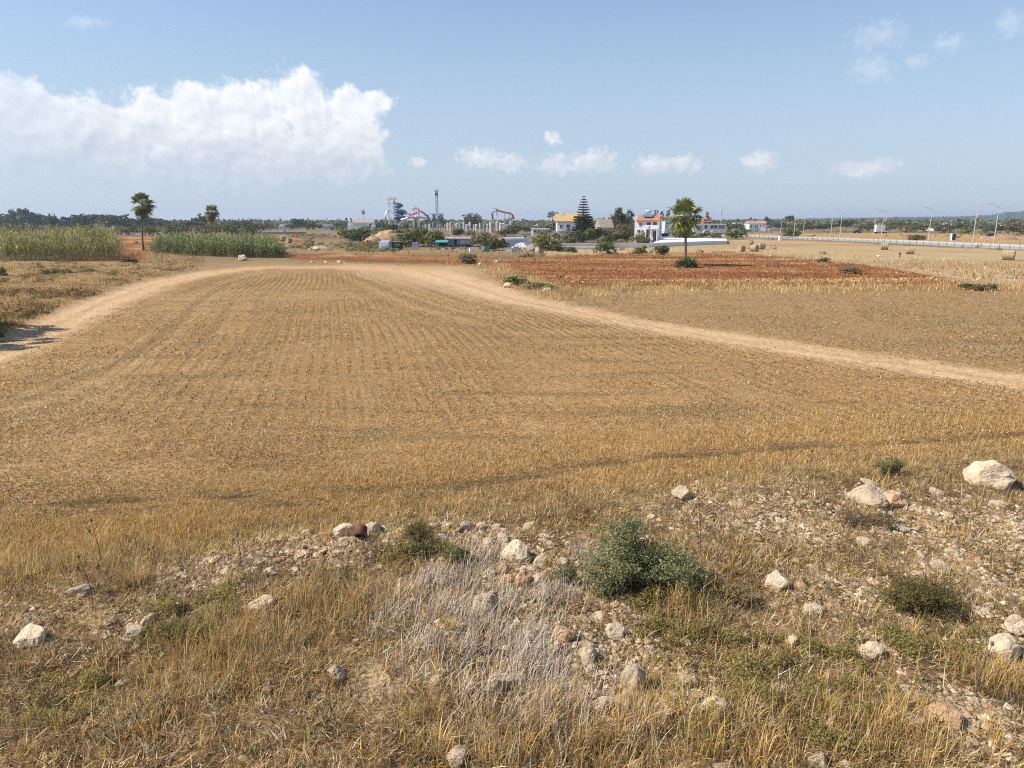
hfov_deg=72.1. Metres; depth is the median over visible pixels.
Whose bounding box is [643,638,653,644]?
rubble stone
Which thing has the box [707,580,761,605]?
brown bush
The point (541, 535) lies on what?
rubble stone
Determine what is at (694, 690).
rubble stone
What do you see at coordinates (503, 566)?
boulder
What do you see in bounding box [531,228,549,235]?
hut
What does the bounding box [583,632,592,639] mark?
rubble stone
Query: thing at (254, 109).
sky
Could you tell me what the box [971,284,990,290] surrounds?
tussock
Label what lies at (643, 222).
house
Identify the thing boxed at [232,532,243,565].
dead stalk
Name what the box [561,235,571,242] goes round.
garden tree
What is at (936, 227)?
tree
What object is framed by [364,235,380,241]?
earth mound
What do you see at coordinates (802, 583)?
rubble stone
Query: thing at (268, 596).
boulder
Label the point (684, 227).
fan palm
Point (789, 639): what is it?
rubble stone
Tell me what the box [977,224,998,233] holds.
tree
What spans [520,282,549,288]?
tussock
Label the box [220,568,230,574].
rubble stone
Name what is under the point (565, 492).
dead stalk
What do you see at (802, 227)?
tree
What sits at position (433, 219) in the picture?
cypress tree
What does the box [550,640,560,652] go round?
rubble stone
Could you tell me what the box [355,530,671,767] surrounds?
dead stems
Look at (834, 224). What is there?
tree
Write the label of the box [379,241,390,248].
box trailer
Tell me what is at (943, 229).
tree
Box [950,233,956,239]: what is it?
roadside cabinet
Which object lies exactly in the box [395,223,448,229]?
pillar fence
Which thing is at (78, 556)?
dead stalk
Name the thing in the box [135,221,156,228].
tree
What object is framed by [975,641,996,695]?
dead stalk
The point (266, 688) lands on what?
rubble stone
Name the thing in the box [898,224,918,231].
tree
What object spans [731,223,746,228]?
tree
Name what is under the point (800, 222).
tree
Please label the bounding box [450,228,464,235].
garden tree
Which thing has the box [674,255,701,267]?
bush
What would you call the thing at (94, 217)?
pine tree
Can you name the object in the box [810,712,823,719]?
rubble stone
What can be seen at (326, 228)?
house
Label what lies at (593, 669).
rubble stone
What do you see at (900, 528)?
rubble stone
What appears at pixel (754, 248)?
hay bale
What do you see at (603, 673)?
rubble stone
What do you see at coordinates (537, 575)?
boulder
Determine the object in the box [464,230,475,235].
garden tree
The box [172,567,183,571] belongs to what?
rubble stone
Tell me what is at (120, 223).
pine tree
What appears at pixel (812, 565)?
rubble stone
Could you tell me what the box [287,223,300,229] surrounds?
tree
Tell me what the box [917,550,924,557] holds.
rubble stone
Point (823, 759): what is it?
boulder
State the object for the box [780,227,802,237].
bush
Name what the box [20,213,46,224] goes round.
pine tree
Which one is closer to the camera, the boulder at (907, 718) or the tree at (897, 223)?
the boulder at (907, 718)
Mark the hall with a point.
(354, 224)
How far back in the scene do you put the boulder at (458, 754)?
7.41 m
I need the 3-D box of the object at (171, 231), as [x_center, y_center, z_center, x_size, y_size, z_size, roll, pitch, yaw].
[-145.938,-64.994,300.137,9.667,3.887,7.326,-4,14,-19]
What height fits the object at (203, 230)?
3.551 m
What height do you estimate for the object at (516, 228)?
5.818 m
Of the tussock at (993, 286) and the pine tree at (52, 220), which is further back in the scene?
the pine tree at (52, 220)
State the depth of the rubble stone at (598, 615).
10.24 m
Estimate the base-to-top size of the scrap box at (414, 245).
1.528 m
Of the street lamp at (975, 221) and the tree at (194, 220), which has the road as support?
the street lamp at (975, 221)
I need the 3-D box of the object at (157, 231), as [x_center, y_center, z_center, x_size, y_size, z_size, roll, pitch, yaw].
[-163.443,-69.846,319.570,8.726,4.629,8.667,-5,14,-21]
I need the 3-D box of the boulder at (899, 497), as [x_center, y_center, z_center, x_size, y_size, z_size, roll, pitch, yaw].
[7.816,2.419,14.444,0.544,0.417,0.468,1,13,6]
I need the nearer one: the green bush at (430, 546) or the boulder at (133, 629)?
the boulder at (133, 629)
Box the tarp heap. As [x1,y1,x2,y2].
[514,243,530,248]
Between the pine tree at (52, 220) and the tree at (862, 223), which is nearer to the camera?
the tree at (862, 223)
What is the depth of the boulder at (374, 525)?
12.96 m
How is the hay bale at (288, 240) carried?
on the ground at (214, 262)
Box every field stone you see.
[238,254,246,260]
[503,282,511,287]
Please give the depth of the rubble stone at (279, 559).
11.98 m
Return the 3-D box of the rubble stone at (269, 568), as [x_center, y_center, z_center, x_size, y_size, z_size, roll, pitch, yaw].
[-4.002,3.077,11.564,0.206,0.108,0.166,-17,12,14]
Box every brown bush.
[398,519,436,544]
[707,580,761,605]
[828,509,912,529]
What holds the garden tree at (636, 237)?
on the ground at (214, 262)
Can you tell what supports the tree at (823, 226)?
on the ground at (214, 262)
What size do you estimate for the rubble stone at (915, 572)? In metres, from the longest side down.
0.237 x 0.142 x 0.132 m
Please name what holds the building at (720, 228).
on the ground at (214, 262)
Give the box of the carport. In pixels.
[661,230,671,238]
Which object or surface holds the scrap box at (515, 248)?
on the ground at (214, 262)
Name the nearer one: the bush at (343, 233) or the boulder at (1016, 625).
the boulder at (1016, 625)
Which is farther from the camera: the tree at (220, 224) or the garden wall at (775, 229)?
the garden wall at (775, 229)
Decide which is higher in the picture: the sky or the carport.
the sky
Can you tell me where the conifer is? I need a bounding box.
[568,196,598,241]
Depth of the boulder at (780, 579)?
11.06 m
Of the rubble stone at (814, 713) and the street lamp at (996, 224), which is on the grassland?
the street lamp at (996, 224)
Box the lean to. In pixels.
[435,240,448,247]
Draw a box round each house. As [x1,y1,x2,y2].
[279,224,285,231]
[322,224,333,230]
[553,213,580,240]
[595,219,613,230]
[634,210,663,242]
[744,221,757,230]
[757,221,766,230]
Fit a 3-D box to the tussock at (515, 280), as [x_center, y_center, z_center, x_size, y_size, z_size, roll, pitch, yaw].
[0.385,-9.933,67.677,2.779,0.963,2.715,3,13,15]
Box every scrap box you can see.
[412,242,417,249]
[505,248,512,251]
[511,246,518,251]
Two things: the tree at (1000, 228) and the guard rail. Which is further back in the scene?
the tree at (1000, 228)
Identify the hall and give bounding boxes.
[347,219,375,231]
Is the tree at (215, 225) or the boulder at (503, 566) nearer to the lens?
the boulder at (503, 566)
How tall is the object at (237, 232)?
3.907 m
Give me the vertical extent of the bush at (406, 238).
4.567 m
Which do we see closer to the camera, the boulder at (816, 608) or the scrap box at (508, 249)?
the boulder at (816, 608)
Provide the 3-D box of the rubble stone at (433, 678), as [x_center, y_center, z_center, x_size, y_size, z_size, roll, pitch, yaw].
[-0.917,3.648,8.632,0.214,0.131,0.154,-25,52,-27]
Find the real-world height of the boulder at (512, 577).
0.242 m
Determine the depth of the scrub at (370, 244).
169.57 m
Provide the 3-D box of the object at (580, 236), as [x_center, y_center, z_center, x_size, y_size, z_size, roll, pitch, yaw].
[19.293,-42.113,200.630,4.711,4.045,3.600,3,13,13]
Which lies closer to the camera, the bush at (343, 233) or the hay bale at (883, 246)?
the hay bale at (883, 246)
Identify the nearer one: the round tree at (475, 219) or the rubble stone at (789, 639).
the rubble stone at (789, 639)
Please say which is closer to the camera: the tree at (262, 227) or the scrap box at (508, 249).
the scrap box at (508, 249)
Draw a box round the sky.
[0,0,1023,222]
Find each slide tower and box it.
[384,197,427,232]
[401,207,426,230]
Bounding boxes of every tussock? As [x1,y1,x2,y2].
[458,253,478,263]
[502,275,531,284]
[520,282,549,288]
[542,284,556,289]
[815,257,829,261]
[839,267,863,273]
[956,283,972,288]
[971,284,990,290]
[984,283,998,288]
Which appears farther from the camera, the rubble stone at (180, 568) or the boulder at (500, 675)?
the rubble stone at (180, 568)
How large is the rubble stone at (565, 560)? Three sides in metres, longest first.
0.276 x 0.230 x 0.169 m
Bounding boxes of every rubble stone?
[114,680,126,688]
[149,643,162,649]
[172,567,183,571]
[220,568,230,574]
[261,686,272,695]
[263,567,273,572]
[273,556,281,561]
[290,567,299,573]
[295,549,305,557]
[301,529,313,534]
[318,531,330,536]
[332,549,342,555]
[428,523,438,528]
[429,674,442,687]
[434,575,447,584]
[438,533,447,542]
[440,522,453,527]
[460,520,472,530]
[476,522,485,528]
[482,537,492,548]
[483,568,497,575]
[492,523,503,530]
[497,532,507,542]
[509,671,526,682]
[523,521,534,529]
[539,533,549,537]
[543,540,554,545]
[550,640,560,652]
[557,558,569,564]
[562,641,571,650]
[571,662,581,670]
[578,614,590,622]
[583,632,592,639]
[585,641,597,647]
[585,663,596,676]
[592,611,604,620]
[596,670,608,675]
[602,686,615,695]
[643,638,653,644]
[647,514,655,519]
[656,708,670,718]
[667,689,680,698]
[686,688,704,697]
[729,501,746,509]
[762,715,777,727]
[766,512,780,516]
[771,682,788,691]
[785,634,799,645]
[792,580,807,590]
[805,564,820,572]
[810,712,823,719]
[832,610,842,617]
[839,760,854,767]
[856,537,873,547]
[860,478,877,486]
[892,524,910,531]
[902,514,911,518]
[910,571,924,576]
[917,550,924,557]
[929,487,943,496]
[942,548,957,553]
[949,610,964,618]
[959,559,973,564]
[966,696,981,706]
[973,607,990,615]
[982,602,994,609]
[987,500,1008,507]
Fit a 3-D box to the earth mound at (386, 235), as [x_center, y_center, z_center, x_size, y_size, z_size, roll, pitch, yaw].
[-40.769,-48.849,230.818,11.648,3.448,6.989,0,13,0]
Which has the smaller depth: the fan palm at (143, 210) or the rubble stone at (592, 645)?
the rubble stone at (592, 645)
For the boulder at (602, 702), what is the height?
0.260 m
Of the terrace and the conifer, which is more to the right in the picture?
the terrace
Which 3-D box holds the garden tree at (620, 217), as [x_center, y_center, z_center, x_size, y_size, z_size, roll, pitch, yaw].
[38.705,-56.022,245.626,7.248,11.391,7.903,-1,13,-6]
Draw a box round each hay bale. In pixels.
[285,238,291,242]
[737,245,745,251]
[745,242,752,248]
[750,245,758,251]
[757,243,765,248]
[880,243,888,249]
[906,247,914,253]
[1002,250,1015,259]
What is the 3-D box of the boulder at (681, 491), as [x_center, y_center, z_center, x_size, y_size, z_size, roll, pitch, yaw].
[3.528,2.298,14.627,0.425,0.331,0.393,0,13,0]
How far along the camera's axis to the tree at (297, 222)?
517.61 m
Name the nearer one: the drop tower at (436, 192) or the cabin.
the drop tower at (436, 192)
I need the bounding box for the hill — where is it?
[717,210,1023,222]
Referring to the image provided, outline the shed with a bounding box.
[443,236,472,246]
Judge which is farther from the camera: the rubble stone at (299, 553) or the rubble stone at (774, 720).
the rubble stone at (299, 553)
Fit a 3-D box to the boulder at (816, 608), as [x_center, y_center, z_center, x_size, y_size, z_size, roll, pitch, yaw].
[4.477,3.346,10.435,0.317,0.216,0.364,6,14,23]
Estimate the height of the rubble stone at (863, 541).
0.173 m
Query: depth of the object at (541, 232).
233.03 m
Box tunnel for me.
[500,237,527,245]
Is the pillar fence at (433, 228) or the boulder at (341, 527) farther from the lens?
the pillar fence at (433, 228)
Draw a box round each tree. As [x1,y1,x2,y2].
[0,214,16,225]
[0,216,27,226]
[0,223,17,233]
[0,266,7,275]
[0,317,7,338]
[8,208,33,226]
[16,213,33,226]
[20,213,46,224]
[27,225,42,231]
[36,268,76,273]
[40,213,61,226]
[58,216,78,228]
[70,213,92,225]
[72,214,99,227]
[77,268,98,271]
[86,214,102,228]
[88,214,113,226]
[97,215,122,229]
[103,220,115,228]
[114,216,129,226]
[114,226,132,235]
[121,214,134,226]
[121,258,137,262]
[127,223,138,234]
[130,219,149,226]
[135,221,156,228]
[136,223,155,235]
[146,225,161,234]
[154,220,181,228]
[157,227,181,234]
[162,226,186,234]
[177,219,189,231]
[182,221,205,232]
[190,218,198,229]
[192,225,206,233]
[198,217,209,225]
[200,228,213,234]
[205,220,220,231]
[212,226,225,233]
[217,222,232,228]
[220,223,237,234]
[228,220,252,228]
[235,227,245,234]
[238,221,251,228]
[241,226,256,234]
[253,222,267,231]
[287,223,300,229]
[290,218,308,229]
[304,222,316,228]
[325,225,342,229]
[334,218,345,226]
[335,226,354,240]
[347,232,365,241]
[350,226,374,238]
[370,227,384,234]
[375,222,385,228]
[384,223,404,229]
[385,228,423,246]
[398,222,412,229]
[411,222,422,227]
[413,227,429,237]
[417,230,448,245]
[431,213,435,227]
[437,213,446,226]
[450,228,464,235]
[461,213,484,228]
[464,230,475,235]
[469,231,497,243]
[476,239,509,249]
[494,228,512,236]
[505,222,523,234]
[520,225,533,231]
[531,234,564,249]
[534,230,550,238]
[539,220,555,230]
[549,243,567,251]
[552,233,560,238]
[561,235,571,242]
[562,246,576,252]
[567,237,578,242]
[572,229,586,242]
[583,228,596,239]
[592,227,604,237]
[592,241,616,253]
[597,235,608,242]
[602,229,625,238]
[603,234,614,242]
[610,231,622,239]
[612,207,634,227]
[615,223,634,234]
[621,229,633,239]
[632,231,647,242]
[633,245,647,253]
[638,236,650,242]
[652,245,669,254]
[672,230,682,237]
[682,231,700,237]
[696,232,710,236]
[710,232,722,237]
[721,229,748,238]
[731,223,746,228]
[732,227,752,231]
[773,221,790,227]
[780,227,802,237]
[785,215,793,223]
[788,220,814,230]
[798,223,814,230]
[813,223,834,230]
[830,223,851,225]
[836,220,856,231]
[853,221,873,230]
[885,224,899,229]
[890,221,908,229]
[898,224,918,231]
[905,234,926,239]
[906,223,941,231]
[912,222,932,231]
[931,220,949,232]
[944,222,957,232]
[951,222,969,232]
[958,224,975,233]
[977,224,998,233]
[988,224,1006,230]
[1004,221,1023,234]
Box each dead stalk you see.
[76,554,92,601]
[88,518,100,562]
[147,546,158,564]
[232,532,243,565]
[360,600,373,639]
[562,481,571,502]
[693,489,703,557]
[773,661,790,708]
[806,449,814,489]
[935,454,947,498]
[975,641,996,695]
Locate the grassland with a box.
[747,233,1023,244]
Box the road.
[693,235,1023,249]
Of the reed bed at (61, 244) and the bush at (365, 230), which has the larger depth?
the bush at (365, 230)
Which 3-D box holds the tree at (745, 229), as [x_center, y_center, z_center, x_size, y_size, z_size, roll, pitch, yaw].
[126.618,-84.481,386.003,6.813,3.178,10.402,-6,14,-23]
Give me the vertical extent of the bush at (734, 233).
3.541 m
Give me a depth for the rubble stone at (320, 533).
12.94 m
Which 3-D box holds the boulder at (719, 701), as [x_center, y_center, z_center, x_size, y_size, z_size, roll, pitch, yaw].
[2.399,3.820,8.247,0.346,0.271,0.379,-1,10,22]
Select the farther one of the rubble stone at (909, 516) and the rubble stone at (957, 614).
the rubble stone at (909, 516)
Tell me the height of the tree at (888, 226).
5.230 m
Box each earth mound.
[308,245,331,249]
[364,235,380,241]
[375,230,400,239]
[983,235,1018,239]
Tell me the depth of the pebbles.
11.16 m
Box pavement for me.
[723,234,1023,245]
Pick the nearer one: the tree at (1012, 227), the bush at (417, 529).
the bush at (417, 529)
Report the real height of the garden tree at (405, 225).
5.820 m
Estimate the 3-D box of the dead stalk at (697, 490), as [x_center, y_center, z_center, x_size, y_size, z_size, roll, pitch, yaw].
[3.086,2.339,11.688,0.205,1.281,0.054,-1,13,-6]
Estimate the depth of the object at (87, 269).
83.22 m
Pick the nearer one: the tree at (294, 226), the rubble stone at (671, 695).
the rubble stone at (671, 695)
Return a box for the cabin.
[701,217,712,223]
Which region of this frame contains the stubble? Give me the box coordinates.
[0,267,1023,549]
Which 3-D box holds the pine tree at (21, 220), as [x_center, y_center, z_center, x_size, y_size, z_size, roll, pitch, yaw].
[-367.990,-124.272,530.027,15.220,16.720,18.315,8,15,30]
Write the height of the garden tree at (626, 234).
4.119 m
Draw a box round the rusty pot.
[353,524,367,537]
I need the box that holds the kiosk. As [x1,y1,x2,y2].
[521,233,531,241]
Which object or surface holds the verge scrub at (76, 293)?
on the ground at (214, 262)
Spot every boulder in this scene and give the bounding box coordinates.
[13,623,47,648]
[63,584,90,598]
[124,624,143,641]
[140,613,157,626]
[248,594,272,609]
[327,664,345,683]
[332,523,353,538]
[366,522,379,533]
[445,744,469,767]
[473,593,498,611]
[487,670,513,690]
[498,562,509,574]
[502,539,529,563]
[502,574,514,585]
[515,570,531,587]
[530,573,543,585]
[533,554,546,568]
[553,625,574,643]
[578,646,597,667]
[593,695,613,719]
[605,622,626,640]
[614,694,631,707]
[620,664,645,692]
[671,485,691,499]
[679,669,699,689]
[702,695,731,724]
[764,570,791,592]
[803,602,824,616]
[808,752,829,767]
[845,483,888,508]
[858,641,883,659]
[884,490,907,508]
[901,711,928,730]
[923,701,963,730]
[929,559,950,575]
[962,460,1016,489]
[986,633,1021,661]
[1004,614,1023,635]
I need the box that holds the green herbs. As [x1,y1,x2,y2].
[5,524,1023,763]
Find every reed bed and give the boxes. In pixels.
[0,223,125,261]
[145,229,286,257]
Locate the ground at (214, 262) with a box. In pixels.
[0,222,1023,767]
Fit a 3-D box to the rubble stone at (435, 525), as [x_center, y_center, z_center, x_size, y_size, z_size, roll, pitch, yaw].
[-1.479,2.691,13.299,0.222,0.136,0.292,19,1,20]
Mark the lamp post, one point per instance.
(550, 215)
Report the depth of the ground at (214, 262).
10.26 m
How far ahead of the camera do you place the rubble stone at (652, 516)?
13.63 m
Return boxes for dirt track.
[0,265,1023,389]
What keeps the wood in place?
on the ground at (214, 262)
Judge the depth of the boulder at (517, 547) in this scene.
11.88 m
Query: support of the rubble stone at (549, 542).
on the ground at (214, 262)
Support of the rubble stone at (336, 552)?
on the ground at (214, 262)
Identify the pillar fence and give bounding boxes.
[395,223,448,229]
[450,222,510,232]
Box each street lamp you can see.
[873,208,883,238]
[926,207,931,240]
[972,203,991,242]
[993,204,998,243]
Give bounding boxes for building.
[662,221,677,235]
[663,216,682,234]
[692,224,725,232]
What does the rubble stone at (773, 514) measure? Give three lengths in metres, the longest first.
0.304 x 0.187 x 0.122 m
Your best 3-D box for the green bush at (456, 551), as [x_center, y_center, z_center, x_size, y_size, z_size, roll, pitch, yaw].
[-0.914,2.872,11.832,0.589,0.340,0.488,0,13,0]
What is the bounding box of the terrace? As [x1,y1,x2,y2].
[653,238,726,245]
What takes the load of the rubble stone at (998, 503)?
on the ground at (214, 262)
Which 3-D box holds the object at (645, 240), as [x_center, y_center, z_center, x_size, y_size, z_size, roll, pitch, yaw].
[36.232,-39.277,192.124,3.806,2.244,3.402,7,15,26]
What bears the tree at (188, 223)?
on the ground at (214, 262)
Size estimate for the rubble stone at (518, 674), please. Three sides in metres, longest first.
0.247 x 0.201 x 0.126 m
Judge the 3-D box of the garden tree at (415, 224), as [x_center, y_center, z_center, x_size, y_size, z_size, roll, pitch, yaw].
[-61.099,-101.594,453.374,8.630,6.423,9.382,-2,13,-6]
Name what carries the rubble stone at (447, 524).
on the ground at (214, 262)
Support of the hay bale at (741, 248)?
on the straw field at (848, 250)
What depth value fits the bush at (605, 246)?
132.51 m
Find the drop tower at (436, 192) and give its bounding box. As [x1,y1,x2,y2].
[434,187,438,230]
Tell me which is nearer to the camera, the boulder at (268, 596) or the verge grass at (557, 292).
the boulder at (268, 596)
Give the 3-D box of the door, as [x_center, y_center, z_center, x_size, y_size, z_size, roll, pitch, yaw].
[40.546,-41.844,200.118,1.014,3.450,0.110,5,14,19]
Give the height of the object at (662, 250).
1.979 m
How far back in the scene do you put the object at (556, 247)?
143.18 m
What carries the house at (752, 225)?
on the ground at (214, 262)
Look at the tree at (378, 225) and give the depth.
422.38 m
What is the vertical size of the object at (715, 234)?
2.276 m
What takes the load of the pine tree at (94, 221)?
on the ground at (214, 262)
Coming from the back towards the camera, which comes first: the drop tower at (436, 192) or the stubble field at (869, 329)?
the drop tower at (436, 192)
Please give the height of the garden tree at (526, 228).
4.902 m
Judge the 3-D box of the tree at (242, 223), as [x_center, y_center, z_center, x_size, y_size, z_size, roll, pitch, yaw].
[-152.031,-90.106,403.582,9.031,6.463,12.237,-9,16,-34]
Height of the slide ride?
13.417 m
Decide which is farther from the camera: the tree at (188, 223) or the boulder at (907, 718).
the tree at (188, 223)
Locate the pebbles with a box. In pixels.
[0,443,1023,767]
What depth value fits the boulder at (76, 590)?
10.64 m
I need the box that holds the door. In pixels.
[653,231,655,241]
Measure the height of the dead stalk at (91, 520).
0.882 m
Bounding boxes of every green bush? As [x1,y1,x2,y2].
[134,611,219,645]
[397,534,451,557]
[440,543,474,564]
[553,562,577,586]
[589,578,617,598]
[872,455,907,475]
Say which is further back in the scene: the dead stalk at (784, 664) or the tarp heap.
the tarp heap
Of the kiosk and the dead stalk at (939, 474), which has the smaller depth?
the dead stalk at (939, 474)
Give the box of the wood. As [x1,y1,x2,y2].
[0,217,1023,228]
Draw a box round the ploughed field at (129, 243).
[65,237,963,288]
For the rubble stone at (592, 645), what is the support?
on the ground at (214, 262)
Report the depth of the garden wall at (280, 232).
347.42 m
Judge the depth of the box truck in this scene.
358.86 m
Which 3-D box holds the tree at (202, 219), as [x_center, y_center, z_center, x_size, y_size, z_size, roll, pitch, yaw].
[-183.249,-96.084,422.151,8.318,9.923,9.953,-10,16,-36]
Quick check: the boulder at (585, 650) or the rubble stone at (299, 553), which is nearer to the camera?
the boulder at (585, 650)
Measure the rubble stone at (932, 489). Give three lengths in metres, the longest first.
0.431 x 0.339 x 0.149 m
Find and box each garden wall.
[256,232,305,233]
[561,243,668,247]
[769,228,786,230]
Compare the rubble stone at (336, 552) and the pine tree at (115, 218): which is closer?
the rubble stone at (336, 552)
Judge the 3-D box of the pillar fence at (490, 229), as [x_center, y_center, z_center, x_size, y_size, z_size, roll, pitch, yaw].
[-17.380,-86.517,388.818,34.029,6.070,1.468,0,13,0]
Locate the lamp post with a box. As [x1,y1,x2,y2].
[547,212,551,235]
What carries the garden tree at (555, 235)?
on the ground at (214, 262)
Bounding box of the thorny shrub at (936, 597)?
[868,569,969,617]
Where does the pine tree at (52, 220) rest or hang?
on the ground at (214, 262)
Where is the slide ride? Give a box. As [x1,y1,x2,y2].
[491,208,514,227]
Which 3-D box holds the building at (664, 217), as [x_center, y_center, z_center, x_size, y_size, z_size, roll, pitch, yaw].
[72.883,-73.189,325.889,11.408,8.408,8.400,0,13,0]
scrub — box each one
[0,260,195,329]
[32,230,1023,257]
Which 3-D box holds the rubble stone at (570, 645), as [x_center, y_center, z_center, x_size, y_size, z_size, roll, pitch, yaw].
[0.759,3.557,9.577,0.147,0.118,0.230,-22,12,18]
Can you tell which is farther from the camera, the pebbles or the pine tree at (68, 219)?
the pine tree at (68, 219)
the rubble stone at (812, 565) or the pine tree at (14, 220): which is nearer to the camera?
the rubble stone at (812, 565)
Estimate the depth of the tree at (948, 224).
391.57 m
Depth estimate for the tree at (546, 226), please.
319.42 m
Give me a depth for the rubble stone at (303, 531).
13.18 m
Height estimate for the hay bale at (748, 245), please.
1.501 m
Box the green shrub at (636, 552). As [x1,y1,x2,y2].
[577,515,716,597]
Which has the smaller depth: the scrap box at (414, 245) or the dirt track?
the dirt track
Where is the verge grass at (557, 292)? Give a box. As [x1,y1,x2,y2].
[0,233,1023,333]
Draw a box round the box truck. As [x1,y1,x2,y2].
[874,225,887,233]
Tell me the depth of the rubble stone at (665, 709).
8.25 m
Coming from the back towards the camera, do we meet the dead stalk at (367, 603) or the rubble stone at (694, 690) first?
the dead stalk at (367, 603)
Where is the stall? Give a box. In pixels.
[390,241,402,249]
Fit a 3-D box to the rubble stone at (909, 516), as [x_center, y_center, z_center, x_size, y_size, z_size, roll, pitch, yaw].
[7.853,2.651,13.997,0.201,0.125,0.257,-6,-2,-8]
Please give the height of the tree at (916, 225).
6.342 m
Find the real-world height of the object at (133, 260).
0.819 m
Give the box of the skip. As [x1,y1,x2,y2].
[481,246,490,250]
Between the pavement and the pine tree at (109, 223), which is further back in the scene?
the pine tree at (109, 223)
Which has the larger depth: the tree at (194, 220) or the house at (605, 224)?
the tree at (194, 220)
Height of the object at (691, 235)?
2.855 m
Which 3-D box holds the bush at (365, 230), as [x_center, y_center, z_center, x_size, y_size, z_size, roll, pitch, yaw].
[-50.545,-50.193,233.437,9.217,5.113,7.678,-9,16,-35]
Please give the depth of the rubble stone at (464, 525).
13.27 m
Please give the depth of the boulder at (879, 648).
9.25 m
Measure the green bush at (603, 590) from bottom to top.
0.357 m
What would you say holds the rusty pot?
on the pebbles
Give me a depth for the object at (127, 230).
306.58 m
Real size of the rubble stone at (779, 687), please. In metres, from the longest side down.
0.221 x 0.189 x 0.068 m
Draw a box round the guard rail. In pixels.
[711,234,1023,248]
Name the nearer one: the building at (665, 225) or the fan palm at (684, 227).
the fan palm at (684, 227)
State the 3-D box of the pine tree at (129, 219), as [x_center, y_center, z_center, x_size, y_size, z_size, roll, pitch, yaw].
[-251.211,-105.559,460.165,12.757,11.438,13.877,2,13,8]
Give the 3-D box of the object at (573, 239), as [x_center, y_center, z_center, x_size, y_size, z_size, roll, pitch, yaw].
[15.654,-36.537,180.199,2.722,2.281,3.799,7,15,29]
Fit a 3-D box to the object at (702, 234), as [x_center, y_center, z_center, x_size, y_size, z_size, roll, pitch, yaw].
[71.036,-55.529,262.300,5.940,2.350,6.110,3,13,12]
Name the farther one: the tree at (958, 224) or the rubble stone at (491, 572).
the tree at (958, 224)
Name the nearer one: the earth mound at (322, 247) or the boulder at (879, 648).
the boulder at (879, 648)
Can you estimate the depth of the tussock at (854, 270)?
83.62 m
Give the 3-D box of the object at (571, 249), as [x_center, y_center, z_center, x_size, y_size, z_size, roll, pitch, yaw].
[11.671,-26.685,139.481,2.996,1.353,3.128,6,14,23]
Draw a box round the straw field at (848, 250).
[543,240,1023,283]
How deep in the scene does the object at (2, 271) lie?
75.14 m
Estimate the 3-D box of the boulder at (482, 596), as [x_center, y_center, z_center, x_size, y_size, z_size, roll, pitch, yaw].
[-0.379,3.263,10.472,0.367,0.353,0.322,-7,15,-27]
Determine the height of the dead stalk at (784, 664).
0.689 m
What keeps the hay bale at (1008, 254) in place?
on the straw field at (848, 250)
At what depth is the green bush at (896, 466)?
16.19 m
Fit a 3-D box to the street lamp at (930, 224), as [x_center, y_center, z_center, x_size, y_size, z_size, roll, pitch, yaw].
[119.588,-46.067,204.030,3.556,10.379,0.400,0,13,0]
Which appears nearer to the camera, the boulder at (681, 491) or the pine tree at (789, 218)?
the boulder at (681, 491)
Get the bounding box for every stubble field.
[0,277,1023,568]
[551,290,1023,373]
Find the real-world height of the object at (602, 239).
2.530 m
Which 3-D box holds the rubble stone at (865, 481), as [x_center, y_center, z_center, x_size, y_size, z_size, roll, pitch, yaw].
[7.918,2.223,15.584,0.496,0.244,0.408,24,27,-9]
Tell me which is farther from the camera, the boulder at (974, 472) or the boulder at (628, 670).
the boulder at (974, 472)
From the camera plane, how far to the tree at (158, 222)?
428.71 m
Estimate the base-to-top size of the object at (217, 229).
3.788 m
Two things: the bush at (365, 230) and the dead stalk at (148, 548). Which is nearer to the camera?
the dead stalk at (148, 548)
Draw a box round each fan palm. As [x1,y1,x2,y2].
[130,192,156,250]
[203,204,220,234]
[666,196,704,258]

